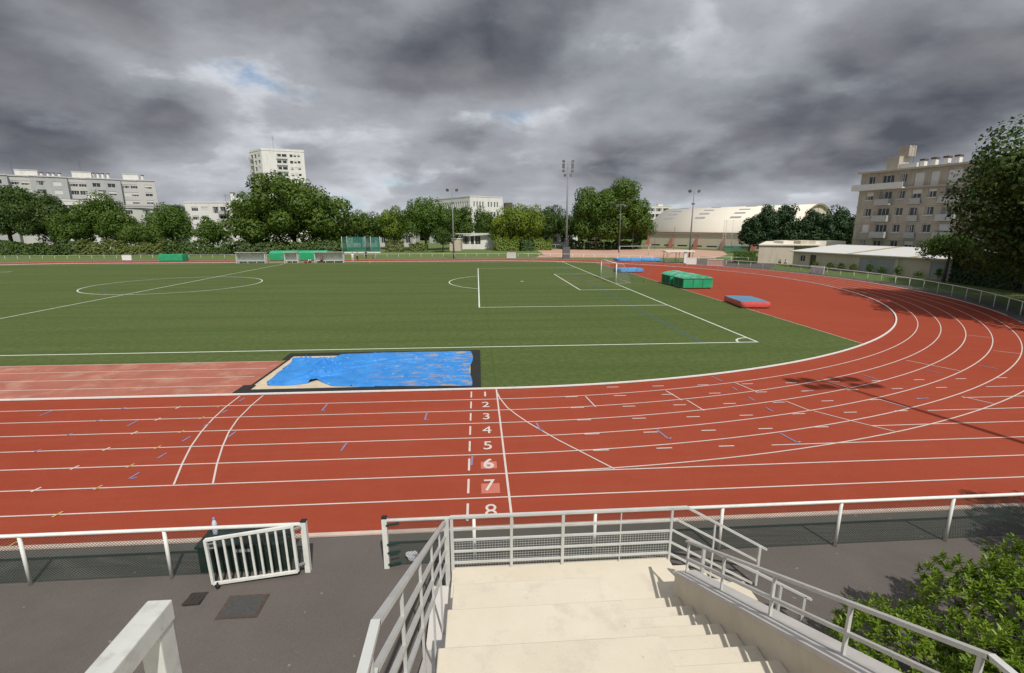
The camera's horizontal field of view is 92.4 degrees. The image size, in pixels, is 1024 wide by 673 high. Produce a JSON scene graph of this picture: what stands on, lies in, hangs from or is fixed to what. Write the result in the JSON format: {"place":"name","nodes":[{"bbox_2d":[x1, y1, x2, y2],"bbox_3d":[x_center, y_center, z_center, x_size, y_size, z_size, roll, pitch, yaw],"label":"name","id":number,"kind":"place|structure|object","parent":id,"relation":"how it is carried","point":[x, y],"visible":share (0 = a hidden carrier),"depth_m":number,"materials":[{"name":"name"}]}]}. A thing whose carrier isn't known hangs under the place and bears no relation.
{"place":"outdoors","nodes":[
{"label":"outdoors","id":0,"kind":"place"},
{"bbox_2d":[0,261,862,387],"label":"football turf","id":1,"kind":"structure","parent":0,"point":[529,323],"depth_m":36.73,"materials":[{"name":"plant"}]},
{"bbox_2d":[0,361,283,398],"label":"long jump runway","id":2,"kind":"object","parent":1,"relation":"on","point":[60,381],"visible":1,"depth_m":22.27,"materials":[{"name":"rubber"}]},
{"bbox_2d":[234,252,267,262],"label":"dugout","id":3,"kind":"object","parent":1,"relation":"on","point":[251,257],"visible":0.87,"depth_m":93.98,"materials":[{"name":"white paint"}]},
{"bbox_2d":[283,252,299,262],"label":"dugout","id":4,"kind":"object","parent":1,"relation":"on","point":[291,257],"visible":0.97,"depth_m":94.44,"materials":[{"name":"white paint"}]},
{"bbox_2d":[314,252,344,262],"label":"dugout","id":5,"kind":"object","parent":1,"relation":"on","point":[334,257],"visible":0.98,"depth_m":94.94,"materials":[{"name":"white paint"}]},
{"bbox_2d":[233,350,480,392],"bbox_3d":[-6.662,1.562,23.776,10.260,0.052,6.550,-1,13,-4],"label":"sandpit","id":6,"kind":"object","parent":1,"relation":"on","point":[260,385],"visible":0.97,"depth_m":21.35,"materials":[{"name":"black rubber"}]},
{"bbox_2d":[267,351,472,386],"bbox_3d":[-6.635,1.403,23.739,9.446,0.371,6.102,-1,13,-4],"label":"tarpaulin","id":7,"kind":"object","parent":6,"relation":"on","point":[439,368],"visible":1,"depth_m":23.32,"materials":[{"name":"plastic"}]},
{"bbox_2d":[0,259,1023,545],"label":"running track","id":8,"kind":"structure","parent":0,"point":[930,359],"depth_m":17.89,"materials":[{"name":"red rubber"}]},
{"bbox_2d":[158,254,188,260],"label":"mat cover","id":9,"kind":"object","parent":8,"relation":"on","point":[173,257],"visible":0.99,"depth_m":99.23,"materials":[{"name":"green plastic"}]},
{"bbox_2d":[269,250,329,260],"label":"mat cover","id":10,"kind":"object","parent":8,"relation":"on","point":[303,255],"visible":0.59,"depth_m":100.59,"materials":[{"name":"green plastic"}]},
{"bbox_2d":[0,261,896,400],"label":"track kerb","id":11,"kind":"structure","parent":8,"relation":"on","point":[320,392],"depth_m":20.88,"materials":[{"name":"concrete"}]},
{"bbox_2d":[15,259,1007,315],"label":"bend edging","id":12,"kind":"object","parent":8,"relation":"on","point":[694,264],"visible":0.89,"depth_m":70.02,"materials":[{"name":"concrete"}]},
{"bbox_2d":[0,392,1023,545],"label":"sprint straight","id":13,"kind":"object","parent":8,"relation":"attached to","point":[344,517],"visible":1,"depth_m":12.81,"materials":[{"name":"red rubber"}]},
{"bbox_2d":[661,270,687,284],"bbox_3d":[19.959,-7.028,58.683,3.340,1.510,2.950,-1,13,-4],"label":"mat cover","id":14,"kind":"object","parent":8,"relation":"on","point":[667,277],"visible":0.56,"depth_m":58.11,"materials":[{"name":"green plastic"}]},
{"bbox_2d":[673,273,713,288],"bbox_3d":[20.435,-6.324,55.536,3.440,1.510,3.050,-1,13,-4],"label":"mat cover","id":15,"kind":"object","parent":8,"relation":"on","point":[688,280],"visible":1,"depth_m":54.20,"materials":[{"name":"green plastic"}]},
{"bbox_2d":[724,296,770,308],"bbox_3d":[20.562,-3.051,43.081,2.380,0.572,3.980,1,13,3],"label":"landing mat","id":16,"kind":"object","parent":8,"relation":"on","point":[744,301],"visible":1,"depth_m":41.93,"materials":[{"name":"red plastic"}]},
{"bbox_2d":[0,507,1023,672],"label":"asphalt yard","id":17,"kind":"structure","parent":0,"point":[319,617],"depth_m":9.38,"materials":[{"name":"asphalt"}]},
{"bbox_2d":[0,518,311,585],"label":"perimeter fence","id":18,"kind":"object","parent":17,"relation":"on","point":[304,535],"visible":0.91,"depth_m":9.54,"materials":[{"name":"metal"}]},
{"bbox_2d":[203,524,304,588],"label":"barred gate","id":19,"kind":"structure","parent":18,"relation":"attached to","point":[206,544],"depth_m":9.44,"materials":[{"name":"metal"}]},
{"bbox_2d":[181,592,207,605],"bbox_3d":[-5.896,4.876,9.128,0.329,0.020,0.335,-1,13,-4],"label":"drain grate","id":20,"kind":"object","parent":17,"relation":"on","point":[195,598],"visible":1,"depth_m":9.11,"materials":[{"name":"grey metal"}]},
{"bbox_2d":[215,594,269,618],"bbox_3d":[-4.904,4.915,8.951,0.720,0.019,0.560,-1,13,-4],"label":"manhole cover","id":21,"kind":"object","parent":17,"relation":"on","point":[242,606],"visible":1,"depth_m":8.93,"materials":[{"name":"metal"}]},
{"bbox_2d":[194,527,294,572],"bbox_3d":[-5.404,4.366,10.043,1.750,0.610,0.605,-1,13,-4],"label":"storage box","id":22,"kind":"object","parent":17,"relation":"on","point":[245,550],"visible":0.56,"depth_m":9.82,"materials":[{"name":"green plastic"}]},
{"bbox_2d":[0,503,1023,550],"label":"edging","id":23,"kind":"object","parent":17,"relation":"on","point":[352,533],"visible":0.5,"depth_m":11.20,"materials":[{"name":"concrete"}]},
{"bbox_2d":[419,557,901,672],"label":"concrete stand","id":24,"kind":"object","parent":17,"relation":"on","point":[654,615],"visible":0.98,"depth_m":6.09,"materials":[{"name":"concrete"}]},
{"bbox_2d":[85,600,181,672],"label":"foreground handrail","id":25,"kind":"object","parent":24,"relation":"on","point":[146,635],"visible":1,"depth_m":1.25,"materials":[{"name":"metal"}]},
{"bbox_2d":[357,517,450,672],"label":"handrail","id":26,"kind":"object","parent":24,"relation":"on","point":[367,664],"visible":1,"depth_m":4.43,"materials":[{"name":"metal"}]},
{"bbox_2d":[450,506,767,585],"bbox_3d":[1.873,3.990,9.101,5.966,1.735,0.073,-1,13,-4],"label":"handrail","id":27,"kind":"object","parent":24,"relation":"on","point":[562,535],"visible":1,"depth_m":9.00,"materials":[{"name":"metal"}]},
{"bbox_2d":[685,540,1017,672],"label":"handrail","id":28,"kind":"object","parent":24,"relation":"on","point":[982,655],"visible":0.87,"depth_m":4.50,"materials":[{"name":"metal"}]},
{"bbox_2d":[381,492,1023,568],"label":"perimeter fence","id":29,"kind":"object","parent":17,"relation":"on","point":[397,521],"visible":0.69,"depth_m":10.39,"materials":[{"name":"metal"}]},
{"bbox_2d":[700,544,812,622],"bbox_3d":[4.114,4.203,8.248,2.017,1.685,0.045,-1,13,-4],"label":"handrail","id":30,"kind":"object","parent":17,"relation":"on","point":[779,595],"visible":0.34,"depth_m":8.28,"materials":[{"name":"metal"}]},
{"bbox_2d":[822,532,1023,672],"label":"leafy shrub","id":31,"kind":"object","parent":17,"relation":"on","point":[986,582],"visible":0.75,"depth_m":7.01,"materials":[{"name":"green plant"}]},
{"bbox_2d":[0,229,1023,308],"bbox_3d":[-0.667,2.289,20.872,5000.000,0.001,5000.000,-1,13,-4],"label":"ground","id":32,"kind":"structure","parent":0,"point":[434,250],"depth_m":109.73,"materials":[{"name":"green plant"}]},
{"bbox_2d":[0,185,63,241],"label":"broad tree","id":33,"kind":"object","parent":32,"relation":"on","point":[12,195],"visible":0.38,"depth_m":132.87,"materials":[{"name":"green plant"}]},
{"bbox_2d":[0,190,82,251],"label":"broad tree","id":34,"kind":"object","parent":32,"relation":"on","point":[31,220],"visible":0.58,"depth_m":130.79,"materials":[{"name":"green plant"}]},
{"bbox_2d":[0,240,91,255],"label":"hedge","id":35,"kind":"object","parent":32,"relation":"on","point":[14,247],"visible":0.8,"depth_m":118.59,"materials":[{"name":"green plant"}]},
{"bbox_2d":[43,211,96,251],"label":"broad tree","id":36,"kind":"object","parent":32,"relation":"on","point":[68,229],"visible":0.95,"depth_m":126.45,"materials":[{"name":"green plant"}]},
{"bbox_2d":[0,162,157,247],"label":"apartment block","id":37,"kind":"structure","parent":32,"relation":"on","point":[130,189],"depth_m":171.43,"materials":[{"name":"white concrete"}]},
{"bbox_2d":[59,190,127,247],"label":"apartment block","id":38,"kind":"structure","parent":32,"relation":"on","point":[68,203],"depth_m":157.19,"materials":[{"name":"white concrete"}]},
{"bbox_2d":[71,189,128,248],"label":"broad tree","id":39,"kind":"object","parent":32,"relation":"on","point":[94,208],"visible":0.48,"depth_m":129.25,"materials":[{"name":"green plant"}]},
{"bbox_2d":[94,210,137,242],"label":"broad tree","id":40,"kind":"object","parent":32,"relation":"on","point":[109,226],"visible":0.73,"depth_m":126.19,"materials":[{"name":"green plant"}]},
{"bbox_2d":[72,238,172,255],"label":"hedge","id":41,"kind":"object","parent":32,"relation":"on","point":[147,248],"visible":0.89,"depth_m":119.07,"materials":[{"name":"green plant"}]},
{"bbox_2d":[116,221,166,246],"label":"broad tree","id":42,"kind":"object","parent":32,"relation":"on","point":[148,232],"visible":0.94,"depth_m":124.69,"materials":[{"name":"green plant"}]},
{"bbox_2d":[122,205,188,247],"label":"apartment block","id":43,"kind":"structure","parent":32,"relation":"on","point":[137,212],"depth_m":164.47,"materials":[{"name":"white concrete"}]},
{"bbox_2d":[140,202,193,242],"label":"broad tree","id":44,"kind":"object","parent":32,"relation":"on","point":[173,222],"visible":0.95,"depth_m":133.10,"materials":[{"name":"green plant"}]},
{"bbox_2d":[160,239,235,255],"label":"hedge","id":45,"kind":"object","parent":32,"relation":"on","point":[177,247],"visible":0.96,"depth_m":120.42,"materials":[{"name":"green plant"}]},
{"bbox_2d":[191,216,227,246],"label":"broad tree","id":46,"kind":"object","parent":32,"relation":"on","point":[208,227],"visible":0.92,"depth_m":129.77,"materials":[{"name":"green plant"}]},
{"bbox_2d":[184,192,263,247],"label":"apartment block","id":47,"kind":"structure","parent":32,"relation":"on","point":[196,211],"depth_m":160.41,"materials":[{"name":"white concrete"}]},
{"bbox_2d":[248,137,308,240],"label":"apartment tower","id":48,"kind":"structure","parent":32,"relation":"on","point":[290,163],"depth_m":229.86,"materials":[{"name":"white concrete"}]},
{"bbox_2d":[233,239,341,253],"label":"hedge","id":49,"kind":"object","parent":32,"relation":"on","point":[238,245],"visible":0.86,"depth_m":127.38,"materials":[{"name":"green plant"}]},
{"bbox_2d":[213,169,363,251],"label":"round tree","id":50,"kind":"object","parent":32,"relation":"on","point":[292,210],"visible":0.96,"depth_m":129.38,"materials":[{"name":"green plant"}]},
{"bbox_2d":[346,209,374,236],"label":"broad tree","id":51,"kind":"object","parent":32,"relation":"on","point":[366,224],"visible":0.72,"depth_m":149.18,"materials":[{"name":"green plant"}]},
{"bbox_2d":[341,236,380,252],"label":"throwing cage","id":52,"kind":"object","parent":32,"relation":"on","point":[372,244],"visible":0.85,"depth_m":131.84,"materials":[{"name":"fabric"}]},
{"bbox_2d":[367,211,384,236],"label":"broad tree","id":53,"kind":"object","parent":32,"relation":"on","point":[375,229],"visible":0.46,"depth_m":151.50,"materials":[{"name":"green plant"}]},
{"bbox_2d":[350,231,419,246],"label":"pavilion","id":54,"kind":"structure","parent":32,"relation":"on","point":[407,240],"depth_m":171.45,"materials":[{"name":"white concrete"}]},
{"bbox_2d":[374,205,408,241],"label":"feathery tree","id":55,"kind":"object","parent":32,"relation":"on","point":[390,223],"visible":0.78,"depth_m":150.35,"materials":[{"name":"green plant"}]},
{"bbox_2d":[385,239,403,251],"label":"bush","id":56,"kind":"object","parent":32,"relation":"on","point":[392,245],"visible":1,"depth_m":136.35,"materials":[{"name":"green plant"}]},
{"bbox_2d":[408,241,428,251],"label":"bush","id":57,"kind":"object","parent":32,"relation":"on","point":[413,247],"visible":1,"depth_m":137.32,"materials":[{"name":"green plant"}]},
{"bbox_2d":[396,196,457,243],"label":"broad tree","id":58,"kind":"object","parent":32,"relation":"on","point":[419,218],"visible":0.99,"depth_m":140.22,"materials":[{"name":"green plant"}]},
{"bbox_2d":[431,226,456,251],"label":"round bush tree","id":59,"kind":"object","parent":32,"relation":"on","point":[442,237],"visible":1,"depth_m":134.24,"materials":[{"name":"green plant"}]},
{"bbox_2d":[441,205,475,239],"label":"broad tree","id":60,"kind":"object","parent":32,"relation":"on","point":[463,221],"visible":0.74,"depth_m":150.50,"materials":[{"name":"green plant"}]},
{"bbox_2d":[429,196,511,243],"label":"office block","id":61,"kind":"structure","parent":32,"relation":"on","point":[493,204],"depth_m":186.58,"materials":[{"name":"white concrete"}]},
{"bbox_2d":[455,233,493,248],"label":"pavilion","id":62,"kind":"structure","parent":32,"relation":"on","point":[477,241],"depth_m":151.51,"materials":[{"name":"white concrete"}]},
{"bbox_2d":[311,217,652,239],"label":"distant wood","id":63,"kind":"object","parent":32,"relation":"on","point":[642,238],"visible":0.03,"depth_m":259.97,"materials":[{"name":"green plant"}]},
{"bbox_2d":[471,205,495,232],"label":"broad tree","id":64,"kind":"object","parent":32,"relation":"on","point":[482,219],"visible":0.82,"depth_m":152.01,"materials":[{"name":"green plant"}]},
{"bbox_2d":[487,216,517,240],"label":"broad tree","id":65,"kind":"object","parent":32,"relation":"on","point":[500,231],"visible":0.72,"depth_m":144.09,"materials":[{"name":"green plant"}]},
{"bbox_2d":[493,234,525,250],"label":"bush","id":66,"kind":"object","parent":32,"relation":"on","point":[502,243],"visible":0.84,"depth_m":140.86,"materials":[{"name":"green plant"}]},
{"bbox_2d":[496,203,545,240],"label":"broad tree","id":67,"kind":"object","parent":32,"relation":"on","point":[527,221],"visible":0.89,"depth_m":143.32,"materials":[{"name":"green plant"}]},
{"bbox_2d":[520,236,534,250],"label":"bush","id":68,"kind":"object","parent":32,"relation":"on","point":[528,244],"visible":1,"depth_m":138.52,"materials":[{"name":"green plant"}]},
{"bbox_2d":[534,237,552,249],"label":"bush","id":69,"kind":"object","parent":32,"relation":"on","point":[539,242],"visible":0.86,"depth_m":143.57,"materials":[{"name":"green plant"}]},
{"bbox_2d":[536,204,565,238],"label":"broad tree","id":70,"kind":"object","parent":32,"relation":"on","point":[552,226],"visible":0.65,"depth_m":158.45,"materials":[{"name":"green plant"}]},
{"bbox_2d":[540,234,577,246],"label":"pavilion","id":71,"kind":"structure","parent":32,"relation":"on","point":[557,238],"depth_m":167.06,"materials":[{"name":"grey glass"}]},
{"bbox_2d":[557,215,580,246],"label":"broad tree","id":72,"kind":"object","parent":32,"relation":"on","point":[571,226],"visible":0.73,"depth_m":157.17,"materials":[{"name":"green plant"}]},
{"bbox_2d":[571,186,628,249],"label":"tall tree","id":73,"kind":"object","parent":32,"relation":"on","point":[587,216],"visible":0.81,"depth_m":140.80,"materials":[{"name":"green plant"}]},
{"bbox_2d":[569,239,641,248],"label":"bush","id":74,"kind":"object","parent":32,"relation":"on","point":[606,245],"visible":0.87,"depth_m":149.01,"materials":[{"name":"green plant"}]},
{"bbox_2d":[596,176,653,249],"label":"tall tree","id":75,"kind":"object","parent":32,"relation":"on","point":[635,212],"visible":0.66,"depth_m":139.73,"materials":[{"name":"green plant"}]},
{"bbox_2d":[537,249,726,257],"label":"clay pitch","id":76,"kind":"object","parent":32,"relation":"on","point":[614,253],"visible":0.89,"depth_m":125.77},
{"bbox_2d":[627,215,657,247],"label":"broad tree","id":77,"kind":"object","parent":32,"relation":"on","point":[645,231],"visible":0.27,"depth_m":147.33,"materials":[{"name":"green plant"}]},
{"bbox_2d":[644,204,671,220],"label":"apartment block","id":78,"kind":"structure","parent":32,"relation":"on","point":[657,210],"depth_m":300.78,"materials":[{"name":"white concrete"}]},
{"bbox_2d":[722,219,748,250],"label":"throwing cage","id":79,"kind":"object","parent":32,"relation":"on","point":[741,247],"visible":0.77,"depth_m":139.42,"materials":[{"name":"metal"}]},
{"bbox_2d":[644,203,829,250],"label":"sports hall","id":80,"kind":"structure","parent":32,"relation":"on","point":[708,225],"depth_m":153.25,"materials":[{"name":"beige metal"}]},
{"bbox_2d":[733,251,755,263],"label":"clipped hedge","id":81,"kind":"object","parent":32,"relation":"on","point":[738,255],"visible":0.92,"depth_m":91.55,"materials":[{"name":"green plant"}]},
{"bbox_2d":[737,214,764,250],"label":"dark column tree","id":82,"kind":"object","parent":32,"relation":"on","point":[750,234],"visible":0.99,"depth_m":124.89,"materials":[{"name":"green plant"}]},
{"bbox_2d":[755,204,782,246],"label":"dark column tree","id":83,"kind":"object","parent":32,"relation":"on","point":[768,219],"visible":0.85,"depth_m":124.25,"materials":[{"name":"green plant"}]},
{"bbox_2d":[773,203,799,239],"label":"dark column tree","id":84,"kind":"object","parent":32,"relation":"on","point":[787,215],"visible":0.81,"depth_m":124.17,"materials":[{"name":"green plant"}]},
{"bbox_2d":[788,217,813,239],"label":"dark column tree","id":85,"kind":"object","parent":32,"relation":"on","point":[802,225],"visible":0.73,"depth_m":124.07,"materials":[{"name":"green plant"}]},
{"bbox_2d":[757,240,845,263],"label":"annexe","id":86,"kind":"structure","parent":32,"relation":"on","point":[774,251],"depth_m":91.33,"materials":[{"name":"paint"}]},
{"bbox_2d":[803,209,826,239],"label":"dark column tree","id":87,"kind":"object","parent":32,"relation":"on","point":[814,218],"visible":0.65,"depth_m":124.05,"materials":[{"name":"green plant"}]},
{"bbox_2d":[818,212,837,239],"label":"dark column tree","id":88,"kind":"object","parent":32,"relation":"on","point":[829,227],"visible":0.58,"depth_m":124.07,"materials":[{"name":"green plant"}]},
{"bbox_2d":[825,204,852,240],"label":"dark column tree","id":89,"kind":"object","parent":32,"relation":"on","point":[840,217],"visible":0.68,"depth_m":124.20,"materials":[{"name":"green plant"}]},
{"bbox_2d":[838,214,855,244],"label":"dark column tree","id":90,"kind":"object","parent":32,"relation":"on","point":[851,228],"visible":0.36,"depth_m":124.53,"materials":[{"name":"green plant"}]},
{"bbox_2d":[789,244,1021,283],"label":"garage row","id":91,"kind":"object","parent":32,"relation":"on","point":[889,259],"visible":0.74,"depth_m":73.13,"materials":[{"name":"white concrete"}]},
{"bbox_2d":[858,257,894,274],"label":"garage door","id":92,"kind":"structure","parent":91,"relation":"in","point":[888,264],"depth_m":71.22,"materials":[{"name":"metal"}]},
{"bbox_2d":[929,261,975,279],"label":"garage door","id":93,"kind":"structure","parent":91,"relation":"in","point":[935,266],"depth_m":64.03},
{"bbox_2d":[851,140,1020,249],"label":"apartment house","id":94,"kind":"structure","parent":32,"relation":"on","point":[900,203],"depth_m":81.09,"materials":[{"name":"concrete"}]},
{"bbox_2d":[947,169,963,183],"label":"window","id":95,"kind":"structure","parent":94,"relation":"in","point":[950,176],"depth_m":74.57,"materials":[{"name":"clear glass"}]},
{"bbox_2d":[913,232,976,282],"bbox_3d":[53.228,-9.563,59.497,6.366,6.246,6.299,3,13,14],"label":"broad tree","id":96,"kind":"object","parent":32,"relation":"on","point":[938,246],"visible":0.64,"depth_m":59.09,"materials":[{"name":"green plant"}]},
{"bbox_2d":[940,114,1023,286],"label":"broad tree","id":97,"kind":"object","parent":32,"relation":"on","point":[1006,233],"visible":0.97,"depth_m":39.61,"materials":[{"name":"green plant"}]},
{"bbox_2d":[948,252,1023,291],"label":"hedge","id":98,"kind":"object","parent":32,"relation":"on","point":[958,275],"visible":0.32,"depth_m":56.92,"materials":[{"name":"green plant"}]},
{"bbox_2d":[963,178,1023,293],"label":"broad tree","id":99,"kind":"object","parent":32,"relation":"on","point":[1022,291],"visible":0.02,"depth_m":50.40,"materials":[{"name":"green plant"}]},
{"bbox_2d":[1008,159,1023,243],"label":"broad tree","id":100,"kind":"object","parent":32,"relation":"on","point":[1015,186],"visible":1,"depth_m":33.58,"materials":[{"name":"green plant"}]},
{"bbox_2d":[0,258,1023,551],"bbox_3d":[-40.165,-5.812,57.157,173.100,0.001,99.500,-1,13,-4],"label":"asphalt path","id":101,"kind":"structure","parent":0,"point":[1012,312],"depth_m":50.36,"materials":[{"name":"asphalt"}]},
{"bbox_2d":[4,253,503,260],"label":"perimeter rail","id":102,"kind":"object","parent":101,"relation":"on","point":[267,254],"visible":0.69,"depth_m":101.83,"materials":[{"name":"metal"}]},
{"bbox_2d":[562,160,573,258],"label":"floodlight mast","id":103,"kind":"object","parent":101,"relation":"on","point":[565,252],"visible":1,"depth_m":104.04,"materials":[{"name":"grey metal"}]},
{"bbox_2d":[662,250,694,262],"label":"open shelter","id":104,"kind":"object","parent":101,"relation":"on","point":[685,254],"visible":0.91,"depth_m":92.72,"materials":[{"name":"metal"}]},
{"bbox_2d":[726,260,1023,315],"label":"perimeter rail","id":105,"kind":"object","parent":101,"relation":"on","point":[980,296],"visible":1,"depth_m":52.20,"materials":[{"name":"metal"}]},
{"bbox_2d":[0,0,1023,217],"label":"sky","id":106,"kind":"structure","parent":0,"point":[387,103],"materials":[{"name":"grey"}]},
{"bbox_2d":[697,259,776,267],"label":"asphalt access path","id":107,"kind":"structure","parent":0,"point":[701,261],"depth_m":88.95,"materials":[{"name":"asphalt"}]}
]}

